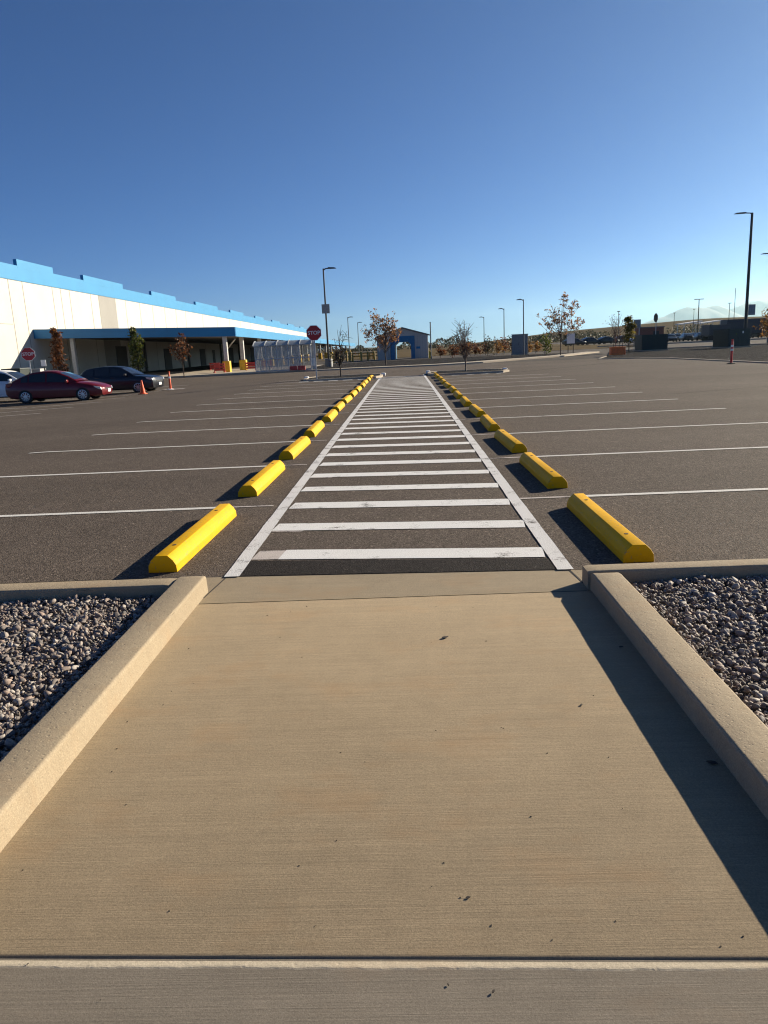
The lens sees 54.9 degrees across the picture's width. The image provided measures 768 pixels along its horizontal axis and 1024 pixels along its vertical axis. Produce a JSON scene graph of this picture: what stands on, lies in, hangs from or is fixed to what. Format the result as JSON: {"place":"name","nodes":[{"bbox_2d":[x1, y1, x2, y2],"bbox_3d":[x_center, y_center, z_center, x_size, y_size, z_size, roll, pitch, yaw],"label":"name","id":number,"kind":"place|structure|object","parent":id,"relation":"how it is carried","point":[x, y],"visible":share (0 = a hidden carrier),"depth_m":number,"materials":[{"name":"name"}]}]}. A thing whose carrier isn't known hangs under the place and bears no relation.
{"place":"outdoors","nodes":[
{"label":"outdoors","id":0,"kind":"place"},
{"bbox_2d":[144,351,596,376],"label":"sidewalk","id":1,"kind":"structure","parent":0,"point":[186,373],"depth_m":63.59,"materials":[{"name":"concrete"}]},
{"bbox_2d":[213,363,225,372],"bbox_3d":[-13.447,-11.788,60.455,0.950,0.750,0.500,-2,13,2],"label":"barricade","id":2,"kind":"object","parent":1,"relation":"on","point":[216,366],"visible":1,"depth_m":60.42,"materials":[{"name":"plastic"}]},
{"bbox_2d":[252,339,312,371],"bbox_3d":[-7.851,-12.350,58.489,4.602,2.455,2.166,-2,13,2],"label":"glass shelter","id":3,"kind":"object","parent":1,"relation":"on","point":[287,343],"visible":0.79,"depth_m":57.63,"materials":[{"name":"glass"}]},
{"bbox_2d":[0,591,767,959],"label":"sidewalk","id":4,"kind":"structure","parent":0,"point":[396,777],"depth_m":2.58,"materials":[{"name":"concrete"}]},
{"bbox_2d":[0,358,767,582],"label":"parking lot","id":5,"kind":"structure","parent":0,"point":[701,526],"depth_m":10.16,"materials":[{"name":"asphalt"}]},
{"bbox_2d":[0,370,24,397],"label":"parked car","id":6,"kind":"object","parent":5,"relation":"on","point":[7,376],"visible":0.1,"depth_m":37.82,"materials":[{"name":"white paint"}]},
{"bbox_2d":[1,368,29,374],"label":"utility box","id":7,"kind":"object","parent":5,"relation":"on","point":[25,371],"visible":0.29,"depth_m":45.08,"materials":[{"name":"metal"}]},
{"bbox_2d":[21,348,34,373],"bbox_3d":[-20.669,-8.067,43.352,0.750,3.055,0.077,-5,13,-10],"label":"stop sign","id":8,"kind":"object","parent":5,"relation":"on","point":[27,354],"visible":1,"depth_m":43.08,"materials":[{"name":"metal"}]},
{"bbox_2d":[5,370,112,403],"bbox_3d":[-15.724,-6.134,35.950,4.680,1.490,2.036,-3,13,-1],"label":"parked car","id":9,"kind":"object","parent":5,"relation":"on","point":[38,386],"visible":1,"depth_m":35.16,"materials":[{"name":"red paint"}]},
{"bbox_2d":[48,326,69,371],"bbox_3d":[-22.568,-10.787,51.499,1.339,4.184,1.377,10,17,43],"label":"columnar tree","id":10,"kind":"object","parent":5,"relation":"on","point":[56,349],"visible":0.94,"depth_m":51.27,"materials":[{"name":"brown plant"}]},
{"bbox_2d":[80,366,163,392],"bbox_3d":[-14.676,-7.406,41.375,4.450,1.527,2.055,-1,13,6],"label":"parked car","id":11,"kind":"object","parent":5,"relation":"on","point":[122,378],"visible":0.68,"depth_m":40.58,"materials":[{"name":"black paint"}]},
{"bbox_2d":[127,327,147,372],"bbox_3d":[-18.056,-11.608,54.305,1.470,3.956,1.420,-2,13,2],"label":"columnar tree","id":12,"kind":"object","parent":5,"relation":"on","point":[135,347],"visible":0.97,"depth_m":54.02,"materials":[{"name":"green plant"}]},
{"bbox_2d":[148,504,236,572],"bbox_3d":[-1.610,0.183,6.410,0.219,0.133,1.860,-2,13,3],"label":"wheel stop","id":13,"kind":"object","parent":5,"relation":"on","point":[179,552],"visible":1,"depth_m":6.03,"materials":[{"name":"yellow paint"}]},
{"bbox_2d":[238,460,284,496],"bbox_3d":[-1.492,-0.438,9.168,0.219,0.133,1.860,-2,13,3],"label":"wheel stop","id":14,"kind":"object","parent":5,"relation":"on","point":[257,484],"visible":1,"depth_m":8.78,"materials":[{"name":"yellow paint"}]},
{"bbox_2d":[279,436,310,459],"bbox_3d":[-1.415,-1.043,11.860,0.218,0.133,1.860,-2,13,3],"label":"wheel stop","id":15,"kind":"object","parent":5,"relation":"on","point":[298,446],"visible":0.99,"depth_m":11.44,"materials":[{"name":"yellow paint"}]},
{"bbox_2d":[251,447,348,559],"bbox_3d":[-0.796,-0.348,8.909,0.302,0.001,6.533,-2,13,2],"label":"faded crosswalk bar","id":16,"kind":"object","parent":5,"relation":"on","point":[259,555],"visible":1,"depth_m":5.88,"materials":[{"name":"paint"}]},
{"bbox_2d":[303,420,324,436],"bbox_3d":[-1.366,-1.643,14.537,0.217,0.133,1.860,-2,13,2],"label":"wheel stop","id":17,"kind":"object","parent":5,"relation":"on","point":[315,428],"visible":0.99,"depth_m":14.09,"materials":[{"name":"yellow paint"}]},
{"bbox_2d":[321,409,337,421],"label":"wheel stop","id":18,"kind":"object","parent":5,"relation":"on","point":[330,415],"visible":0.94,"depth_m":16.69,"materials":[{"name":"yellow paint"}]},
{"bbox_2d":[332,401,344,411],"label":"wheel stop","id":19,"kind":"object","parent":5,"relation":"on","point":[339,406],"visible":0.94,"depth_m":19.48,"materials":[{"name":"yellow paint"}]},
{"bbox_2d":[303,374,382,380],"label":"island kerb","id":20,"kind":"structure","parent":5,"relation":"on","point":[328,379],"depth_m":38.21,"materials":[{"name":"concrete"}]},
{"bbox_2d":[308,374,379,378],"bbox_3d":[-2.193,-7.195,40.171,3.930,0.270,4.003,-2,13,2],"label":"island bed","id":21,"kind":"object","parent":5,"relation":"on","point":[344,376],"visible":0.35,"depth_m":40.45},
{"bbox_2d":[306,325,320,378],"bbox_3d":[-3.550,-8.060,38.286,0.760,3.100,0.077,-3,13,-1],"label":"stop sign","id":22,"kind":"object","parent":21,"relation":"on","point":[313,332],"visible":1,"depth_m":38.01,"materials":[{"name":"metal"}]},
{"bbox_2d":[326,330,355,376],"bbox_3d":[-2.420,-8.725,40.284,1.404,2.826,1.502,-10,14,-30],"label":"bare tree","id":23,"kind":"object","parent":21,"relation":"on","point":[337,357],"visible":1,"depth_m":40.31,"materials":[{"name":"brown plant"}]},
{"bbox_2d":[340,395,351,403],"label":"wheel stop","id":24,"kind":"object","parent":5,"relation":"on","point":[346,399],"visible":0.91,"depth_m":22.12,"materials":[{"name":"yellow paint"}]},
{"bbox_2d":[0,374,767,516],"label":"stall line","id":25,"kind":"object","parent":5,"relation":"on","point":[342,398],"visible":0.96,"depth_m":10.48,"materials":[{"name":"paint"}]},
{"bbox_2d":[240,558,556,575],"bbox_3d":[0.086,0.388,5.433,2.442,0.001,0.386,-2,13,5],"label":"asphalt edge","id":26,"kind":"object","parent":5,"relation":"on","point":[295,567],"visible":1,"depth_m":5.40,"materials":[{"name":"asphalt"}]},
{"bbox_2d":[224,375,572,576],"bbox_3d":[0.551,-3.550,22.948,2.478,0.001,36.450,-2,13,2],"label":"crosswalk line","id":27,"kind":"object","parent":5,"relation":"on","point":[542,537],"visible":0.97,"depth_m":7.32,"materials":[{"name":"paint"}]},
{"bbox_2d":[233,379,570,506],"bbox_3d":[0.530,-3.707,23.668,3.640,0.001,33.107,-2,13,2],"label":"faded stall line","id":28,"kind":"object","parent":5,"relation":"on","point":[460,419],"visible":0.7,"depth_m":7.75,"materials":[{"name":"paint"}]},
{"bbox_2d":[272,375,544,558],"bbox_3d":[0.534,-3.401,22.295,2.257,0.001,34.457,-2,13,2],"label":"crosswalk bar","id":29,"kind":"object","parent":5,"relation":"on","point":[414,553],"visible":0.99,"depth_m":7.54,"materials":[{"name":"white paint"}]},
{"bbox_2d":[460,396,471,406],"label":"wheel stop","id":30,"kind":"object","parent":5,"relation":"on","point":[465,401],"visible":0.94,"depth_m":18.94,"materials":[{"name":"yellow paint"}]},
{"bbox_2d":[431,369,501,373],"bbox_3d":[4.464,-7.396,39.691,3.886,0.270,3.715,-2,13,2],"label":"island bed","id":31,"kind":"object","parent":5,"relation":"on","point":[467,371],"visible":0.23,"depth_m":40.00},
{"bbox_2d":[449,318,478,370],"bbox_3d":[4.364,-9.080,40.311,1.947,2.892,1.385,1,13,16],"label":"bare tree","id":32,"kind":"object","parent":31,"relation":"on","point":[464,347],"visible":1,"depth_m":40.21,"materials":[{"name":"brown plant"}]},
{"bbox_2d":[428,369,508,375],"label":"island kerb","id":33,"kind":"structure","parent":5,"relation":"on","point":[463,373],"depth_m":37.89,"materials":[{"name":"concrete"}]},
{"bbox_2d":[469,404,485,416],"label":"wheel stop","id":34,"kind":"object","parent":5,"relation":"on","point":[475,410],"visible":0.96,"depth_m":16.35,"materials":[{"name":"yellow paint"}]},
{"bbox_2d":[480,415,500,430],"bbox_3d":[2.019,-1.716,14.159,0.217,0.133,1.860,-2,13,3],"label":"wheel stop","id":35,"kind":"object","parent":5,"relation":"on","point":[488,423],"visible":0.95,"depth_m":13.66,"materials":[{"name":"yellow paint"}]},
{"bbox_2d":[494,429,526,452],"bbox_3d":[1.947,-1.116,11.491,0.220,0.133,1.860,-2,13,1],"label":"wheel stop","id":36,"kind":"object","parent":5,"relation":"on","point":[509,442],"visible":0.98,"depth_m":11.04,"materials":[{"name":"yellow paint"}]},
{"bbox_2d":[519,452,567,488],"bbox_3d":[1.876,-0.521,8.838,0.218,0.133,1.860,-2,13,1],"label":"wheel stop","id":37,"kind":"object","parent":5,"relation":"on","point":[545,475],"visible":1,"depth_m":8.43,"materials":[{"name":"yellow paint"}]},
{"bbox_2d":[567,493,653,562],"bbox_3d":[1.821,0.088,6.123,0.219,0.133,1.860,-2,13,2],"label":"wheel stop","id":38,"kind":"object","parent":5,"relation":"on","point":[622,543],"visible":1,"depth_m":5.73,"materials":[{"name":"yellow paint"}]},
{"bbox_2d":[598,356,767,362],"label":"side kerb","id":39,"kind":"structure","parent":5,"relation":"on","point":[685,358],"depth_m":44.16,"materials":[{"name":"concrete"}]},
{"bbox_2d":[727,339,735,363],"bbox_3d":[16.758,-7.725,35.652,0.400,1.160,0.394,-2,13,2],"label":"delineator post","id":40,"kind":"object","parent":5,"relation":"on","point":[731,356],"visible":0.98,"depth_m":35.62,"materials":[{"name":"orange plastic"}]},
{"bbox_2d":[0,958,767,1023],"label":"sidewalk","id":41,"kind":"structure","parent":0,"point":[238,991],"depth_m":1.85,"materials":[{"name":"grey concrete"}]},
{"bbox_2d":[0,583,767,751],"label":"bed soil","id":42,"kind":"structure","parent":0,"point":[738,691],"depth_m":3.91,"materials":[{"name":"soil"}]},
{"bbox_2d":[0,594,158,760],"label":"gravel","id":43,"kind":"structure","parent":42,"relation":"on","point":[76,648],"depth_m":4.09,"materials":[{"name":"gravel"}]},
{"bbox_2d":[631,574,767,726],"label":"gravel","id":44,"kind":"structure","parent":42,"relation":"on","point":[751,627],"depth_m":4.00,"materials":[{"name":"gravel"}]},
{"bbox_2d":[0,0,767,348],"label":"sky","id":45,"kind":"structure","parent":0,"point":[461,160],"materials":[{"name":"blue"}]},
{"bbox_2d":[316,344,453,353],"bbox_3d":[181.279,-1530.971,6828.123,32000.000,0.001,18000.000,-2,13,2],"label":"ground","id":46,"kind":"structure","parent":0,"point":[376,347],"depth_m":1421.77,"materials":[{"name":"brown plant"}]},
{"bbox_2d":[0,259,354,375],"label":"warehouse","id":47,"kind":"structure","parent":46,"relation":"on","point":[93,319],"depth_m":72.13,"materials":[{"name":"white metal"}]},
{"bbox_2d":[115,346,128,366],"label":"door","id":48,"kind":"structure","parent":47,"relation":"in","point":[121,351],"depth_m":79.96,"materials":[{"name":"metal"}]},
{"bbox_2d":[163,349,172,368],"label":"door","id":49,"kind":"structure","parent":47,"relation":"in","point":[167,355],"depth_m":95.42,"materials":[{"name":"metal"}]},
{"bbox_2d":[199,349,205,365],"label":"door","id":50,"kind":"structure","parent":47,"relation":"in","point":[202,351],"depth_m":112.11,"materials":[{"name":"metal"}]},
{"bbox_2d":[228,348,233,362],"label":"door","id":51,"kind":"structure","parent":47,"relation":"in","point":[230,350],"depth_m":130.62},
{"bbox_2d":[200,570,589,603],"bbox_3d":[0.052,0.472,5.084,2.550,0.001,0.687,-2,13,2],"label":"apron","id":52,"kind":"object","parent":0,"point":[235,589],"visible":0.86,"depth_m":4.98,"materials":[{"name":"concrete"}]},
{"bbox_2d":[208,576,586,603],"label":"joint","id":53,"kind":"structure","parent":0,"point":[393,597],"depth_m":4.80,"materials":[{"name":"concrete"}]},
{"bbox_2d":[0,578,176,604],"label":"kerb","id":54,"kind":"structure","parent":53,"relation":"on","point":[120,589],"depth_m":4.89,"materials":[{"name":"concrete"}]},
{"bbox_2d":[0,576,207,851],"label":"kerb","id":55,"kind":"structure","parent":53,"relation":"on","point":[37,760],"depth_m":3.20,"materials":[{"name":"concrete"}]},
{"bbox_2d":[0,569,581,588],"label":"gutter","id":56,"kind":"object","parent":53,"relation":"on","point":[210,580],"visible":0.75,"depth_m":5.39,"materials":[{"name":"concrete"}]},
{"bbox_2d":[582,559,767,590],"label":"kerb","id":57,"kind":"structure","parent":53,"relation":"on","point":[631,573],"depth_m":4.71,"materials":[{"name":"concrete"}]},
{"bbox_2d":[590,572,767,819],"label":"kerb","id":58,"kind":"structure","parent":53,"relation":"on","point":[731,726],"depth_m":3.15,"materials":[{"name":"concrete"}]},
{"bbox_2d":[317,352,578,368],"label":"gravel bed","id":59,"kind":"object","parent":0,"point":[408,362],"visible":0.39,"depth_m":66.79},
{"bbox_2d":[310,341,315,368],"bbox_3d":[-5.630,-12.515,58.321,0.380,2.450,0.160,-2,13,2],"label":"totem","id":60,"kind":"object","parent":59,"relation":"on","point":[312,356],"visible":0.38,"depth_m":58.32,"materials":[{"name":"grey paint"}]},
{"bbox_2d":[321,267,335,366],"bbox_3d":[-4.482,-16.099,62.120,1.380,8.480,0.650,-2,13,2],"label":"street lamp","id":61,"kind":"object","parent":59,"relation":"on","point":[325,308],"visible":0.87,"depth_m":61.88,"materials":[{"name":"grey metal"}]},
{"bbox_2d":[360,308,401,364],"bbox_3d":[-0.087,-14.297,60.537,3.670,4.662,2.153,-2,13,2],"label":"young tree","id":62,"kind":"object","parent":59,"relation":"on","point":[387,328],"visible":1,"depth_m":60.31,"materials":[{"name":"orange plant"}]},
{"bbox_2d":[539,332,551,353],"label":"shrub","id":63,"kind":"object","parent":59,"relation":"on","point":[547,343],"visible":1,"depth_m":71.66,"materials":[{"name":"green plant"}]},
{"bbox_2d":[567,333,574,351],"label":"sign board","id":64,"kind":"object","parent":59,"relation":"on","point":[570,338],"visible":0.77,"depth_m":72.57,"materials":[{"name":"white metal"}]},
{"bbox_2d":[143,336,766,373],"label":"service road","id":65,"kind":"structure","parent":0,"point":[603,352],"depth_m":90.84,"materials":[{"name":"asphalt"}]},
{"bbox_2d":[168,333,192,376],"bbox_3d":[-15.345,-11.880,55.880,1.844,3.354,1.666,-2,13,2],"label":"young tree","id":66,"kind":"object","parent":65,"relation":"on","point":[182,348],"visible":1,"depth_m":55.81,"materials":[{"name":"brown plant"}]},
{"bbox_2d":[292,344,317,358],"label":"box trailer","id":67,"kind":"object","parent":65,"relation":"on","point":[294,350],"visible":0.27,"depth_m":142.89,"materials":[{"name":"white metal"}]},
{"bbox_2d":[345,352,376,359],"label":"guard rail","id":68,"kind":"object","parent":65,"relation":"on","point":[363,355],"visible":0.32,"depth_m":101.02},
{"bbox_2d":[164,351,598,377],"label":"kerb","id":69,"kind":"structure","parent":65,"relation":"on","point":[378,367],"depth_m":56.40,"materials":[{"name":"concrete"}]},
{"bbox_2d":[290,366,305,370],"bbox_3d":[-6.556,-10.928,56.159,1.180,0.320,0.309,-2,13,2],"label":"red barrier","id":70,"kind":"object","parent":69,"relation":"on","point":[299,368],"visible":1,"depth_m":56.05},
{"bbox_2d":[376,327,429,359],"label":"gatehouse","id":71,"kind":"object","parent":65,"relation":"on","point":[417,341],"visible":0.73,"depth_m":89.61,"materials":[{"name":"grey"}]},
{"bbox_2d":[436,345,446,357],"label":"shrub","id":72,"kind":"object","parent":65,"relation":"on","point":[441,351],"visible":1,"depth_m":87.65,"materials":[{"name":"orange plant"}]},
{"bbox_2d":[470,343,480,355],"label":"shrub","id":73,"kind":"object","parent":65,"relation":"on","point":[476,349],"visible":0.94,"depth_m":87.60,"materials":[{"name":"orange plant"}]},
{"bbox_2d":[482,334,494,355],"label":"shrub","id":74,"kind":"object","parent":65,"relation":"on","point":[487,342],"visible":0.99,"depth_m":84.51,"materials":[{"name":"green plant"}]},
{"bbox_2d":[493,337,503,353],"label":"shrub","id":75,"kind":"object","parent":65,"relation":"on","point":[498,348],"visible":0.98,"depth_m":87.43,"materials":[{"name":"brown plant"}]},
{"bbox_2d":[499,337,510,351],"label":"shrub","id":76,"kind":"object","parent":65,"relation":"on","point":[505,347],"visible":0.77,"depth_m":89.28,"materials":[{"name":"brown plant"}]},
{"bbox_2d":[511,334,528,354],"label":"utility box","id":77,"kind":"object","parent":65,"relation":"on","point":[517,344],"visible":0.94,"depth_m":81.32,"materials":[{"name":"metal"}]},
{"bbox_2d":[512,335,519,352],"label":"door","id":78,"kind":"structure","parent":77,"relation":"in","point":[515,338],"depth_m":81.38,"materials":[{"name":"grey metal"}]},
{"bbox_2d":[520,335,526,352],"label":"door","id":79,"kind":"structure","parent":77,"relation":"in","point":[521,336],"depth_m":81.24,"materials":[{"name":"grey metal"}]},
{"bbox_2d":[517,299,523,354],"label":"street lamp","id":80,"kind":"object","parent":65,"relation":"on","point":[523,324],"visible":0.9,"depth_m":79.10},
{"bbox_2d":[536,292,584,354],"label":"young tree","id":81,"kind":"object","parent":65,"relation":"on","point":[558,320],"visible":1,"depth_m":67.39,"materials":[{"name":"orange plant"}]},
{"bbox_2d":[634,334,668,350],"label":"utility box","id":82,"kind":"object","parent":65,"relation":"on","point":[655,342],"visible":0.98,"depth_m":69.39,"materials":[{"name":"metal"}]},
{"bbox_2d":[642,336,654,348],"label":"door","id":83,"kind":"structure","parent":82,"relation":"in","point":[648,341],"depth_m":69.32,"materials":[{"name":"grey metal"}]},
{"bbox_2d":[655,335,666,348],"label":"door","id":84,"kind":"structure","parent":82,"relation":"in","point":[661,340],"depth_m":69.39,"materials":[{"name":"grey metal"}]},
{"bbox_2d":[668,334,676,341],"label":"parked car","id":85,"kind":"object","parent":65,"relation":"on","point":[672,337],"visible":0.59,"depth_m":141.20,"materials":[{"name":"blue paint"}]},
{"bbox_2d":[597,338,766,346],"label":"road kerb","id":86,"kind":"structure","parent":65,"relation":"on","point":[680,342],"depth_m":115.44,"materials":[{"name":"concrete"}]},
{"bbox_2d":[679,333,692,340],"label":"parked car","id":87,"kind":"object","parent":65,"relation":"on","point":[686,336],"visible":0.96,"depth_m":140.94,"materials":[{"name":"blue paint"}]},
{"bbox_2d":[626,343,767,350],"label":"road kerb","id":88,"kind":"structure","parent":65,"relation":"on","point":[700,346],"depth_m":76.51,"materials":[{"name":"concrete"}]},
{"bbox_2d":[701,324,730,340],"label":"box trailer","id":89,"kind":"object","parent":65,"relation":"on","point":[707,332],"visible":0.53,"depth_m":118.07,"materials":[{"name":"grey metal"}]},
{"bbox_2d":[711,328,751,347],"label":"utility box","id":90,"kind":"object","parent":65,"relation":"on","point":[722,338],"visible":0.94,"depth_m":67.16,"materials":[{"name":"metal"}]},
{"bbox_2d":[729,330,739,345],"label":"door","id":91,"kind":"structure","parent":90,"relation":"in","point":[732,333],"depth_m":66.86,"materials":[{"name":"grey metal"}]},
{"bbox_2d":[739,329,750,344],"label":"door","id":92,"kind":"structure","parent":90,"relation":"in","point":[744,337],"depth_m":67.22,"materials":[{"name":"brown metal"}]},
{"bbox_2d":[720,318,767,334],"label":"box trailer","id":93,"kind":"object","parent":65,"relation":"on","point":[739,323],"visible":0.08,"depth_m":121.26,"materials":[{"name":"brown metal"}]},
{"bbox_2d":[322,344,634,360],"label":"dry verge","id":94,"kind":"structure","parent":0,"point":[404,353],"depth_m":129.08,"materials":[{"name":"brown plant"}]},
{"bbox_2d":[446,345,458,357],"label":"shrub","id":95,"kind":"object","parent":94,"relation":"on","point":[454,350],"visible":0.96,"depth_m":83.83,"materials":[{"name":"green plant"}]},
{"bbox_2d":[318,323,711,352],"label":"distant scrub","id":96,"kind":"object","parent":94,"relation":"on","point":[536,339],"visible":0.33,"depth_m":316.23,"materials":[{"name":"plant"}]},
{"bbox_2d":[562,338,585,345],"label":"parked car","id":97,"kind":"object","parent":94,"relation":"on","point":[577,341],"visible":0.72,"depth_m":144.65,"materials":[{"name":"blue paint"}]},
{"bbox_2d":[581,337,599,344],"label":"parked car","id":98,"kind":"object","parent":94,"relation":"on","point":[590,340],"visible":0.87,"depth_m":146.27,"materials":[{"name":"blue paint"}]},
{"bbox_2d":[598,336,618,343],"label":"parked car","id":99,"kind":"object","parent":94,"relation":"on","point":[607,339],"visible":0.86,"depth_m":147.08,"materials":[{"name":"blue paint"}]},
{"bbox_2d":[633,326,664,345],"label":"site shed","id":100,"kind":"structure","parent":94,"relation":"on","point":[649,330],"depth_m":104.76,"materials":[{"name":"metal"}]},
{"bbox_2d":[476,316,764,343],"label":"hill","id":101,"kind":"structure","parent":0,"point":[670,325],"depth_m":381.65,"materials":[{"name":"brown plant"}]},
{"bbox_2d":[604,344,767,361],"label":"gravel bed","id":102,"kind":"object","parent":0,"point":[756,353],"visible":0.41,"depth_m":54.35,"materials":[{"name":"gravel"}]},
{"bbox_2d":[606,314,624,346],"bbox_3d":[18.625,-14.170,59.263,1.989,3.276,1.651,-2,13,2],"label":"bare tree","id":103,"kind":"object","parent":102,"relation":"on","point":[615,333],"visible":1,"depth_m":59.17,"materials":[{"name":"brown plant"}]},
{"bbox_2d":[609,335,625,354],"bbox_3d":[18.638,-13.316,59.055,1.100,1.500,0.700,-2,13,2],"label":"barrier","id":104,"kind":"object","parent":102,"relation":"on","point":[613,350],"visible":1,"depth_m":58.84,"materials":[{"name":"orange plastic"}]},
{"bbox_2d":[621,315,636,351],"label":"young tree","id":105,"kind":"object","parent":102,"relation":"on","point":[630,325],"visible":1,"depth_m":69.19,"materials":[{"name":"green plant"}]},
{"bbox_2d":[735,212,755,327],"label":"street lamp","id":106,"kind":"object","parent":102,"relation":"on","point":[749,309],"visible":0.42,"depth_m":70.93,"materials":[{"name":"brown metal"}]},
{"bbox_2d":[752,308,767,344],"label":"young tree","id":107,"kind":"object","parent":102,"relation":"on","point":[765,326],"visible":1,"depth_m":72.82,"materials":[{"name":"brown plant"}]},
{"bbox_2d":[642,300,767,323],"bbox_3d":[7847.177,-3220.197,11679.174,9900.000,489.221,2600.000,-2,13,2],"label":"mountain","id":108,"kind":"structure","parent":0,"point":[690,313],"depth_m":11275.10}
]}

